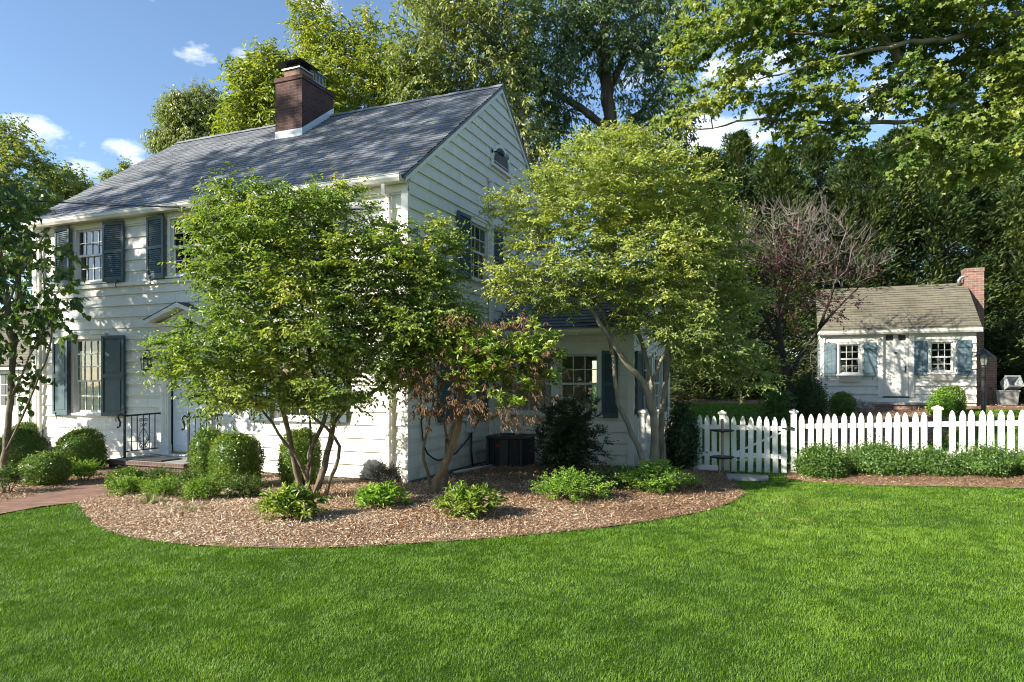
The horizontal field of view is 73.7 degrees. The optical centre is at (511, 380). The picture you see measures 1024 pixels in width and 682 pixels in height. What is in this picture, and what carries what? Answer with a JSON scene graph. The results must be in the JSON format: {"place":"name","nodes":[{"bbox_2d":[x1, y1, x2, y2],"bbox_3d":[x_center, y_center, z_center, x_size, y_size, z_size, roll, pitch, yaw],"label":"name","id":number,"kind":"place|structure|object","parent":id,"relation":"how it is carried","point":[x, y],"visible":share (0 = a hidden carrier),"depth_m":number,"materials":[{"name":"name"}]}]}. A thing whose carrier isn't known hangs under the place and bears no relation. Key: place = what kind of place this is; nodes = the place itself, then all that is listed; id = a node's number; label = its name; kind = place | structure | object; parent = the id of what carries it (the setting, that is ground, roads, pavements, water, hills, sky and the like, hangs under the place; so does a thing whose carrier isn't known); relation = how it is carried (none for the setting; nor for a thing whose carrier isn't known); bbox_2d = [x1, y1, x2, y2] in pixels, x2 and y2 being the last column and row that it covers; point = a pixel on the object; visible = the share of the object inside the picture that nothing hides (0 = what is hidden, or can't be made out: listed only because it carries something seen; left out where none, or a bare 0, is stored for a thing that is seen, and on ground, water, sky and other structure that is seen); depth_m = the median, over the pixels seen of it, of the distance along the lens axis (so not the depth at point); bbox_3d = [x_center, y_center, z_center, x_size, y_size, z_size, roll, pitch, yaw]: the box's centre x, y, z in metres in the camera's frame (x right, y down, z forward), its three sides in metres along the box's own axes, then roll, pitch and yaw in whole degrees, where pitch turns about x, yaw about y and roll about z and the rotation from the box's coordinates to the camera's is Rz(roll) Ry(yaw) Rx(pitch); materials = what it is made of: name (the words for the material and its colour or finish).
{"place":"outdoors","nodes":[
{"label":"outdoors","id":0,"kind":"place"},
{"bbox_2d":[0,476,147,513],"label":"path","id":1,"kind":"structure","parent":0,"point":[78,493],"depth_m":10.13,"materials":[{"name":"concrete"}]},
{"bbox_2d":[0,0,1022,382],"label":"sky","id":2,"kind":"structure","parent":0,"point":[87,76],"materials":[{"name":"blue"}]},
{"bbox_2d":[0,384,1023,681],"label":"lawn","id":3,"kind":"structure","parent":0,"point":[716,662],"depth_m":5.39,"materials":[{"name":"plant"}]},
{"bbox_2d":[0,113,84,306],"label":"background tree","id":4,"kind":"object","parent":3,"relation":"on","point":[21,149],"visible":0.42,"depth_m":35.77,"materials":[{"name":"green plant"}]},
{"bbox_2d":[0,307,100,436],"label":"garage","id":5,"kind":"structure","parent":3,"relation":"on","point":[4,368],"depth_m":21.11,"materials":[{"name":"paint"}]},
{"bbox_2d":[0,370,19,433],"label":"door","id":6,"kind":"structure","parent":5,"relation":"in","point":[3,373],"depth_m":20.96,"materials":[{"name":"white wood"}]},
{"bbox_2d":[0,464,108,500],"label":"mulch bed","id":7,"kind":"object","parent":3,"relation":"on","point":[48,488],"visible":0.1,"depth_m":11.01,"materials":[{"name":"brown wood"}]},
{"bbox_2d":[0,460,38,492],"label":"azalea","id":8,"kind":"object","parent":7,"relation":"on","point":[11,474],"visible":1,"depth_m":10.57,"materials":[{"name":"green plant"}]},
{"bbox_2d":[0,426,50,470],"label":"boxwood","id":9,"kind":"object","parent":7,"relation":"on","point":[26,442],"visible":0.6,"depth_m":12.54,"materials":[{"name":"green plant"}]},
{"bbox_2d":[16,449,73,485],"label":"boxwood","id":10,"kind":"object","parent":7,"relation":"on","point":[51,467],"visible":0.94,"depth_m":11.19,"materials":[{"name":"green plant"}]},
{"bbox_2d":[0,172,90,478],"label":"redbud tree","id":11,"kind":"object","parent":7,"relation":"on","point":[9,323],"visible":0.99,"depth_m":11.95,"materials":[{"name":"green plant"}]},
{"bbox_2d":[53,425,108,475],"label":"boxwood","id":12,"kind":"object","parent":7,"relation":"on","point":[82,443],"visible":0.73,"depth_m":12.41,"materials":[{"name":"green plant"}]},
{"bbox_2d":[67,457,107,480],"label":"azalea","id":13,"kind":"object","parent":7,"relation":"on","point":[89,467],"visible":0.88,"depth_m":11.86,"materials":[{"name":"green plant"}]},
{"bbox_2d":[29,160,97,207],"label":"background tree","id":14,"kind":"object","parent":3,"relation":"on","point":[66,191],"visible":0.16,"depth_m":39.44,"materials":[{"name":"green plant"}]},
{"bbox_2d":[92,154,133,183],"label":"background tree","id":15,"kind":"object","parent":3,"relation":"on","point":[121,167],"visible":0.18,"depth_m":51.41,"materials":[{"name":"green plant"}]},
{"bbox_2d":[88,453,191,481],"bbox_3d":[-6.552,1.624,12.766,1.960,0.352,1.455,0,0,22],"label":"stoop","id":16,"kind":"object","parent":3,"relation":"on","point":[180,464],"visible":0.38,"depth_m":12.47,"materials":[{"name":"brick"}]},
{"bbox_2d":[117,409,160,457],"bbox_3d":[-7.258,1.004,13.314,0.068,0.930,0.992,0,0,22],"label":"iron railing","id":17,"kind":"object","parent":16,"relation":"on","point":[124,415],"visible":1,"depth_m":13.26,"materials":[{"name":"black metal"}]},
{"bbox_2d":[126,456,181,461],"bbox_3d":[-6.659,1.455,12.717,0.892,0.024,0.496,0,0,22],"label":"doormat","id":18,"kind":"object","parent":16,"relation":"on","point":[155,459],"visible":1,"depth_m":12.66,"materials":[{"name":"grey fabric"}]},
{"bbox_2d":[181,410,222,461],"bbox_3d":[-5.748,1.004,12.700,0.068,0.930,0.992,0,0,22],"label":"iron railing","id":19,"kind":"object","parent":16,"relation":"on","point":[188,431],"visible":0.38,"depth_m":12.38,"materials":[{"name":"black metal"}]},
{"bbox_2d":[138,75,236,155],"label":"willow tree","id":20,"kind":"object","parent":3,"relation":"on","point":[184,115],"visible":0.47,"depth_m":44.51,"materials":[{"name":"green plant"}]},
{"bbox_2d":[205,36,358,135],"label":"walnut tree","id":21,"kind":"object","parent":3,"relation":"on","point":[251,81],"visible":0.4,"depth_m":22.66,"materials":[{"name":"green plant"}]},
{"bbox_2d":[21,58,672,482],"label":"house","id":22,"kind":"structure","parent":3,"relation":"on","point":[417,158],"depth_m":14.10,"materials":[{"name":"paint"}]},
{"bbox_2d":[69,333,107,415],"bbox_3d":[-8.976,-0.135,14.529,1.110,1.740,0.165,0,0,22],"label":"window","id":23,"kind":"structure","parent":22,"relation":"in","point":[76,395],"depth_m":14.65,"materials":[{"name":"paint"}]},
{"bbox_2d":[71,221,107,285],"bbox_3d":[-8.939,-2.695,14.515,1.090,1.300,0.165,0,0,22],"label":"window","id":24,"kind":"structure","parent":22,"relation":"in","point":[77,243],"depth_m":14.60,"materials":[{"name":"paint"}]},
{"bbox_2d":[164,210,202,278],"bbox_3d":[-6.392,-2.695,13.479,1.090,1.300,0.165,0,0,22],"label":"window","id":25,"kind":"structure","parent":22,"relation":"in","point":[171,233],"depth_m":13.60,"materials":[{"name":"paint"}]},
{"bbox_2d":[5,199,363,209],"bbox_3d":[-10.763,-3.775,12.567,16.562,1.674,0.028,0,0,6],"label":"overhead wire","id":26,"kind":"object","parent":22,"relation":"attached to","point":[124,204],"visible":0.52,"depth_m":12.19,"materials":[{"name":"black metal"}]},
{"bbox_2d":[171,356,203,453],"bbox_3d":[-6.366,0.410,13.499,0.970,2.080,0.115,0,0,22],"label":"door","id":27,"kind":"structure","parent":22,"relation":"in","point":[179,437],"depth_m":13.58,"materials":[{"name":"paint"}]},
{"bbox_2d":[271,328,316,421],"bbox_3d":[-3.905,-0.135,12.467,1.120,1.740,0.165,0,0,22],"label":"window","id":28,"kind":"structure","parent":22,"relation":"in","point":[276,414],"depth_m":12.55,"materials":[{"name":"paint"}]},
{"bbox_2d":[420,388,478,460],"bbox_3d":[-1.082,0.302,13.068,0.100,2.306,2.584,0,0,22],"label":"wall cable","id":29,"kind":"object","parent":22,"relation":"attached to","point":[428,454],"depth_m":12.14,"materials":[{"name":"black rubber"}]},
{"bbox_2d":[466,417,474,466],"bbox_3d":[-0.829,1.227,13.698,0.100,1.014,0.244,0,0,22],"label":"utility box","id":30,"kind":"object","parent":22,"relation":"attached to","point":[469,427],"visible":0.69,"depth_m":13.68,"materials":[{"name":"grey plastic"}]},
{"bbox_2d":[468,214,490,284],"bbox_3d":[-0.708,-2.695,14.202,0.165,1.300,1.050,0,0,22],"label":"window","id":31,"kind":"structure","parent":22,"relation":"in","point":[476,222],"depth_m":14.34,"materials":[{"name":"paint"}]},
{"bbox_2d":[509,349,554,415],"bbox_3d":[0.462,0.035,14.523,1.060,1.400,0.165,0,0,22],"label":"window","id":32,"kind":"structure","parent":22,"relation":"in","point":[552,387],"depth_m":14.52,"materials":[{"name":"paint"}]},
{"bbox_2d":[555,348,602,416],"bbox_3d":[1.388,0.035,14.145,1.060,1.400,0.165,0,0,22],"label":"window","id":33,"kind":"structure","parent":22,"relation":"in","point":[584,352],"depth_m":14.08,"materials":[{"name":"paint"}]},
{"bbox_2d":[641,350,653,414],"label":"window","id":34,"kind":"structure","parent":22,"relation":"in","point":[649,353],"depth_m":15.36,"materials":[{"name":"paint"}]},
{"bbox_2d":[653,352,662,408],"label":"window","id":35,"kind":"structure","parent":22,"relation":"in","point":[658,385],"depth_m":16.58,"materials":[{"name":"paint"}]},
{"bbox_2d":[277,0,464,111],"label":"locust tree","id":36,"kind":"object","parent":3,"relation":"on","point":[372,89],"visible":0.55,"depth_m":25.15,"materials":[{"name":"green plant"}]},
{"bbox_2d":[371,0,574,216],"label":"ash tree","id":37,"kind":"object","parent":3,"relation":"on","point":[429,20],"visible":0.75,"depth_m":23.66,"materials":[{"name":"green plant"}]},
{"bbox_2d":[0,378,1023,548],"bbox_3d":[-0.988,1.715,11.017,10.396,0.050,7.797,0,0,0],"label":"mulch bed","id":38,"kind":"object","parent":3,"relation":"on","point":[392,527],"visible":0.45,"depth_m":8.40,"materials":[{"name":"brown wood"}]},
{"bbox_2d":[96,471,152,496],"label":"azalea","id":39,"kind":"object","parent":38,"relation":"on","point":[128,487],"visible":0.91,"depth_m":10.24,"materials":[{"name":"green plant"}]},
{"bbox_2d":[104,465,148,489],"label":"shrub","id":40,"kind":"object","parent":38,"relation":"on","point":[111,475],"visible":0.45,"depth_m":10.87,"materials":[{"name":"green plant"}]},
{"bbox_2d":[137,464,179,485],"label":"azalea","id":41,"kind":"object","parent":38,"relation":"on","point":[154,472],"visible":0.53,"depth_m":11.11,"materials":[{"name":"green plant"}]},
{"bbox_2d":[138,469,191,496],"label":"azalea","id":42,"kind":"object","parent":38,"relation":"on","point":[161,485],"visible":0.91,"depth_m":9.99,"materials":[{"name":"green plant"}]},
{"bbox_2d":[171,467,208,486],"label":"azalea","id":43,"kind":"object","parent":38,"relation":"on","point":[190,475],"visible":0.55,"depth_m":10.83,"materials":[{"name":"green plant"}]},
{"bbox_2d":[174,472,224,500],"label":"azalea","id":44,"kind":"object","parent":38,"relation":"on","point":[201,486],"visible":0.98,"depth_m":9.70,"materials":[{"name":"green plant"}]},
{"bbox_2d":[186,426,221,478],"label":"boxwood","id":45,"kind":"object","parent":38,"relation":"on","point":[199,449],"visible":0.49,"depth_m":11.50,"materials":[{"name":"green plant"}]},
{"bbox_2d":[206,429,265,488],"bbox_3d":[-4.399,1.253,10.877,0.900,1.013,0.909,0,0,19],"label":"boxwood","id":46,"kind":"object","parent":38,"relation":"on","point":[231,454],"visible":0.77,"depth_m":10.63,"materials":[{"name":"green plant"}]},
{"bbox_2d":[221,471,274,497],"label":"azalea","id":47,"kind":"object","parent":38,"relation":"on","point":[253,487],"visible":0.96,"depth_m":9.85,"materials":[{"name":"green plant"}]},
{"bbox_2d":[251,480,333,520],"bbox_3d":[-2.739,1.496,8.381,0.975,0.559,0.975,0,0,0],"label":"laurel","id":48,"kind":"object","parent":38,"relation":"on","point":[285,499],"visible":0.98,"depth_m":8.27,"materials":[{"name":"green plant"}]},
{"bbox_2d":[276,423,324,485],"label":"boxwood","id":49,"kind":"object","parent":38,"relation":"on","point":[301,440],"visible":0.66,"depth_m":10.97,"materials":[{"name":"green plant"}]},
{"bbox_2d":[132,161,496,498],"bbox_3d":[-2.673,-0.650,9.711,4.931,4.852,3.090,0,0,0],"label":"snowbell tree","id":50,"kind":"object","parent":38,"relation":"on","point":[268,236],"visible":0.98,"depth_m":9.38,"materials":[{"name":"green plant"}]},
{"bbox_2d":[350,479,412,508],"bbox_3d":[-1.757,1.553,9.236,0.844,0.445,0.938,0,0,-17],"label":"laurel","id":51,"kind":"object","parent":38,"relation":"on","point":[378,493],"visible":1,"depth_m":9.09,"materials":[{"name":"green plant"}]},
{"bbox_2d":[362,458,404,482],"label":"twiggy shrub","id":52,"kind":"object","parent":38,"relation":"on","point":[389,472],"visible":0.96,"depth_m":11.16,"materials":[{"name":"grey plant"}]},
{"bbox_2d":[431,480,508,520],"bbox_3d":[-0.521,1.518,8.611,0.983,0.515,0.966,0,0,0],"label":"laurel","id":53,"kind":"object","parent":38,"relation":"on","point":[470,500],"visible":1,"depth_m":8.46,"materials":[{"name":"green plant"}]},
{"bbox_2d":[394,308,573,493],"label":"maple","id":54,"kind":"object","parent":38,"relation":"on","point":[495,362],"visible":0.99,"depth_m":9.46,"materials":[{"name":"green plant"}]},
{"bbox_2d":[486,433,534,466],"bbox_3d":[-0.021,1.448,13.825,0.860,0.725,0.860,0,0,22],"label":"air conditioner","id":55,"kind":"object","parent":38,"relation":"on","point":[508,449],"visible":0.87,"depth_m":13.50,"materials":[{"name":"black metal"}]},
{"bbox_2d":[526,389,618,476],"bbox_3d":[0.963,1.023,12.189,1.513,1.766,1.526,0,0,-39],"label":"andromeda","id":56,"kind":"object","parent":38,"relation":"on","point":[575,447],"visible":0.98,"depth_m":11.94,"materials":[{"name":"green plant"}]},
{"bbox_2d":[528,466,617,503],"bbox_3d":[0.823,1.486,9.700,1.211,0.581,1.229,0,0,-37],"label":"azalea","id":57,"kind":"object","parent":38,"relation":"on","point":[566,483],"visible":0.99,"depth_m":9.62,"materials":[{"name":"green plant"}]},
{"bbox_2d":[585,463,641,488],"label":"azalea","id":58,"kind":"object","parent":38,"relation":"on","point":[608,474],"visible":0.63,"depth_m":10.84,"materials":[{"name":"green plant"}]},
{"bbox_2d":[467,109,793,470],"bbox_3d":[2.133,-1.524,12.725,5.839,6.714,3.882,0,0,-21],"label":"yellow green tree","id":59,"kind":"object","parent":38,"relation":"on","point":[651,206],"visible":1,"depth_m":12.18,"materials":[{"name":"green plant"}]},
{"bbox_2d":[613,455,694,493],"bbox_3d":[2.160,1.458,10.451,1.216,0.636,1.129,0,0,0],"label":"azalea","id":60,"kind":"object","parent":38,"relation":"on","point":[651,470],"visible":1,"depth_m":10.32,"materials":[{"name":"green plant"}]},
{"bbox_2d":[634,409,729,471],"bbox_3d":[3.310,1.230,13.416,1.854,1.340,0.163,0,0,22],"label":"picket fence","id":61,"kind":"object","parent":38,"relation":"on","point":[642,425],"visible":0.52,"depth_m":13.19,"materials":[{"name":"paint"}]},
{"bbox_2d":[664,399,706,470],"bbox_3d":[3.313,1.036,13.202,0.912,1.449,0.908,0,0,16],"label":"holly","id":62,"kind":"object","parent":38,"relation":"on","point":[681,442],"visible":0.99,"depth_m":13.05,"materials":[{"name":"green plant"}]},
{"bbox_2d":[710,419,733,472],"bbox_3d":[3.943,1.255,12.796,0.437,1.090,0.437,0,0,0],"label":"tray stand","id":63,"kind":"object","parent":38,"relation":"on","point":[722,456],"visible":0.98,"depth_m":12.78,"materials":[{"name":"black metal"}]},
{"bbox_2d":[479,0,716,268],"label":"oak tree","id":64,"kind":"object","parent":3,"relation":"on","point":[575,15],"visible":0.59,"depth_m":26.12,"materials":[{"name":"green plant"}]},
{"bbox_2d":[669,336,729,400],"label":"yew","id":65,"kind":"object","parent":3,"relation":"on","point":[691,384],"visible":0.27,"depth_m":24.45,"materials":[{"name":"green plant"}]},
{"bbox_2d":[726,474,768,480],"bbox_3d":[4.151,1.715,12.051,0.718,0.085,0.417,0,0,22],"label":"stepping stone","id":66,"kind":"object","parent":3,"relation":"on","point":[746,477],"visible":0.78,"depth_m":11.94,"materials":[{"name":"grey stone"}]},
{"bbox_2d":[751,376,796,443],"bbox_3d":[5.989,0.732,15.556,0.963,1.693,1.126,0,0,0],"label":"rounded shrub","id":67,"kind":"object","parent":3,"relation":"on","point":[780,413],"visible":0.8,"depth_m":15.51,"materials":[{"name":"green plant"}]},
{"bbox_2d":[707,189,902,419],"bbox_3d":[7.551,-1.971,18.332,4.781,6.262,3.325,0,0,0],"label":"purple plum tree","id":68,"kind":"object","parent":3,"relation":"on","point":[780,349],"visible":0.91,"depth_m":18.12,"materials":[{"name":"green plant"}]},
{"bbox_2d":[647,0,1023,200],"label":"maple tree","id":69,"kind":"object","parent":3,"relation":"on","point":[928,23],"visible":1,"depth_m":13.18,"materials":[{"name":"green plant"}]},
{"bbox_2d":[671,391,1023,410],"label":"mulch bed","id":70,"kind":"object","parent":3,"relation":"on","point":[967,407],"visible":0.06,"depth_m":20.42,"materials":[{"name":"brown wood"}]},
{"bbox_2d":[648,145,816,409],"bbox_3d":[6.975,-3.665,25.071,7.551,9.890,7.408,0,0,0],"label":"cypress tree","id":71,"kind":"object","parent":70,"relation":"on","point":[709,394],"visible":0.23,"depth_m":24.09,"materials":[{"name":"green plant"}]},
{"bbox_2d":[668,127,830,398],"bbox_3d":[8.770,-4.265,26.778,7.056,11.104,8.500,0,0,0],"label":"cypress tree","id":72,"kind":"object","parent":70,"relation":"on","point":[739,145],"visible":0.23,"depth_m":25.87,"materials":[{"name":"green plant"}]},
{"bbox_2d":[728,337,800,397],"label":"yew","id":73,"kind":"object","parent":70,"relation":"on","point":[767,356],"visible":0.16,"depth_m":23.93,"materials":[{"name":"green plant"}]},
{"bbox_2d":[685,146,852,399],"bbox_3d":[10.001,-3.525,24.574,8.284,9.694,6.528,0,0,0],"label":"cypress tree","id":74,"kind":"object","parent":70,"relation":"on","point":[767,179],"visible":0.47,"depth_m":23.69,"materials":[{"name":"green plant"}]},
{"bbox_2d":[713,133,918,391],"bbox_3d":[11.919,-3.954,25.834,8.903,10.967,7.747,0,0,0],"label":"cypress tree","id":75,"kind":"object","parent":70,"relation":"on","point":[812,152],"visible":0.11,"depth_m":25.36,"materials":[{"name":"green plant"}]},
{"bbox_2d":[748,148,1004,393],"bbox_3d":[12.683,-3.521,24.369,8.372,9.867,7.071,0,0,0],"label":"cypress tree","id":76,"kind":"object","parent":70,"relation":"on","point":[855,196],"visible":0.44,"depth_m":23.90,"materials":[{"name":"green plant"}]},
{"bbox_2d":[807,124,1023,359],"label":"cypress tree","id":77,"kind":"object","parent":70,"relation":"on","point":[881,145],"visible":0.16,"depth_m":24.77,"materials":[{"name":"green plant"}]},
{"bbox_2d":[842,149,1023,401],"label":"cypress tree","id":78,"kind":"object","parent":70,"relation":"on","point":[933,216],"visible":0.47,"depth_m":23.79,"materials":[{"name":"green plant"}]},
{"bbox_2d":[910,170,1023,396],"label":"cypress tree","id":79,"kind":"object","parent":70,"relation":"on","point":[993,184],"visible":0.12,"depth_m":25.07,"materials":[{"name":"green plant"}]},
{"bbox_2d":[925,181,1023,400],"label":"cypress tree","id":80,"kind":"object","parent":70,"relation":"on","point":[1014,198],"visible":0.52,"depth_m":23.81,"materials":[{"name":"green plant"}]},
{"bbox_2d":[984,313,1023,389],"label":"yew","id":81,"kind":"object","parent":70,"relation":"on","point":[992,347],"visible":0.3,"depth_m":22.69,"materials":[{"name":"green plant"}]},
{"bbox_2d":[992,390,1020,404],"bbox_3d":[14.901,0.501,20.600,0.630,0.440,0.472,0,0,22],"label":"storage tub","id":82,"kind":"object","parent":70,"relation":"on","point":[1005,397],"visible":0.98,"depth_m":20.42,"materials":[{"name":"grey plastic"}]},
{"bbox_2d":[1000,375,1023,389],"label":"storage tub","id":83,"kind":"object","parent":82,"relation":"on","point":[1011,382],"visible":0.93,"depth_m":20.48,"materials":[{"name":"plastic"}]},
{"bbox_2d":[996,332,1023,400],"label":"yew","id":84,"kind":"object","parent":70,"relation":"on","point":[1014,368],"visible":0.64,"depth_m":22.07,"materials":[{"name":"green plant"}]},
{"bbox_2d":[797,409,960,447],"bbox_3d":[9.366,1.162,17.769,3.489,0.710,6.799,0,0,38],"label":"mulch bed","id":85,"kind":"object","parent":3,"relation":"on","point":[930,433],"visible":0.25,"depth_m":16.89,"materials":[{"name":"wood"}]},
{"bbox_2d":[793,369,833,418],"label":"dwarf conifer","id":86,"kind":"object","parent":85,"relation":"on","point":[809,399],"visible":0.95,"depth_m":18.23,"materials":[{"name":"green plant"}]},
{"bbox_2d":[828,391,858,415],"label":"boxwood","id":87,"kind":"object","parent":85,"relation":"on","point":[843,402],"visible":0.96,"depth_m":18.71,"materials":[{"name":"green plant"}]},
{"bbox_2d":[922,382,957,417],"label":"boxwood","id":88,"kind":"object","parent":85,"relation":"on","point":[942,397],"visible":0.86,"depth_m":17.86,"materials":[{"name":"green plant"}]},
{"bbox_2d":[942,383,966,412],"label":"boxwood","id":89,"kind":"object","parent":85,"relation":"on","point":[959,396],"visible":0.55,"depth_m":18.36,"materials":[{"name":"green plant"}]},
{"bbox_2d":[871,402,929,410],"bbox_3d":[11.556,0.837,20.216,1.560,0.385,1.080,0,0,22],"label":"brick step","id":90,"kind":"object","parent":3,"relation":"on","point":[896,405],"visible":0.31,"depth_m":20.19,"materials":[{"name":"red brick"}]},
{"bbox_2d":[786,470,1023,487],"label":"mulch bed","id":91,"kind":"object","parent":3,"relation":"on","point":[935,481],"visible":0.44,"depth_m":10.97,"materials":[{"name":"brown wood"}]},
{"bbox_2d":[787,431,859,479],"bbox_3d":[5.507,1.293,12.089,1.208,0.838,1.448,0,0,36],"label":"hedge shrub","id":92,"kind":"object","parent":91,"relation":"on","point":[824,461],"visible":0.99,"depth_m":11.71,"materials":[{"name":"green plant"}]},
{"bbox_2d":[840,433,919,476],"bbox_3d":[6.398,1.286,11.938,1.335,0.771,1.348,0,0,27],"label":"hedge shrub","id":93,"kind":"object","parent":91,"relation":"on","point":[877,459],"visible":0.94,"depth_m":11.61,"materials":[{"name":"green plant"}]},
{"bbox_2d":[789,405,1023,472],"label":"picket fence","id":94,"kind":"object","parent":91,"relation":"on","point":[971,423],"visible":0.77,"depth_m":11.87,"materials":[{"name":"paint"}]},
{"bbox_2d":[731,416,793,472],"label":"garden gate","id":95,"kind":"structure","parent":94,"relation":"attached to","point":[758,455],"depth_m":12.81,"materials":[{"name":"paint"}]},
{"bbox_2d":[893,439,974,477],"bbox_3d":[7.091,1.326,11.642,1.110,0.633,1.362,0,0,-3],"label":"hedge shrub","id":96,"kind":"object","parent":91,"relation":"on","point":[934,463],"visible":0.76,"depth_m":11.37,"materials":[{"name":"green plant"}]},
{"bbox_2d":[941,438,1023,477],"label":"hedge shrub","id":97,"kind":"object","parent":91,"relation":"on","point":[993,461],"visible":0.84,"depth_m":11.04,"materials":[{"name":"green plant"}]},
{"bbox_2d":[814,267,996,407],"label":"cottage","id":98,"kind":"structure","parent":3,"relation":"on","point":[919,341],"depth_m":20.99,"materials":[{"name":"paint"}]},
{"bbox_2d":[836,341,863,375],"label":"window","id":99,"kind":"structure","parent":98,"relation":"in","point":[847,343],"depth_m":21.24,"materials":[{"name":"paint"}]},
{"bbox_2d":[882,333,908,397],"bbox_3d":[11.680,-0.463,20.792,0.725,1.982,0.099,0,0,22],"label":"door","id":100,"kind":"structure","parent":98,"relation":"in","point":[895,346],"depth_m":20.80,"materials":[{"name":"white wood"}]},
{"bbox_2d":[927,338,956,373],"bbox_3d":[12.789,-0.732,20.327,0.778,1.051,0.165,0,0,22],"label":"window","id":101,"kind":"structure","parent":98,"relation":"in","point":[945,340],"depth_m":20.30,"materials":[{"name":"paint"}]},
{"bbox_2d":[924,99,1023,197],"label":"background tree","id":102,"kind":"object","parent":3,"relation":"on","point":[965,138],"visible":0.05,"depth_m":31.55,"materials":[{"name":"green plant"}]},
{"bbox_2d":[974,348,992,414],"bbox_3d":[11.399,0.187,16.500,0.380,1.982,0.380,0,0,0],"label":"lamp post","id":103,"kind":"object","parent":3,"relation":"on","point":[983,355],"visible":0.82,"depth_m":16.45,"materials":[{"name":"grey metal"}]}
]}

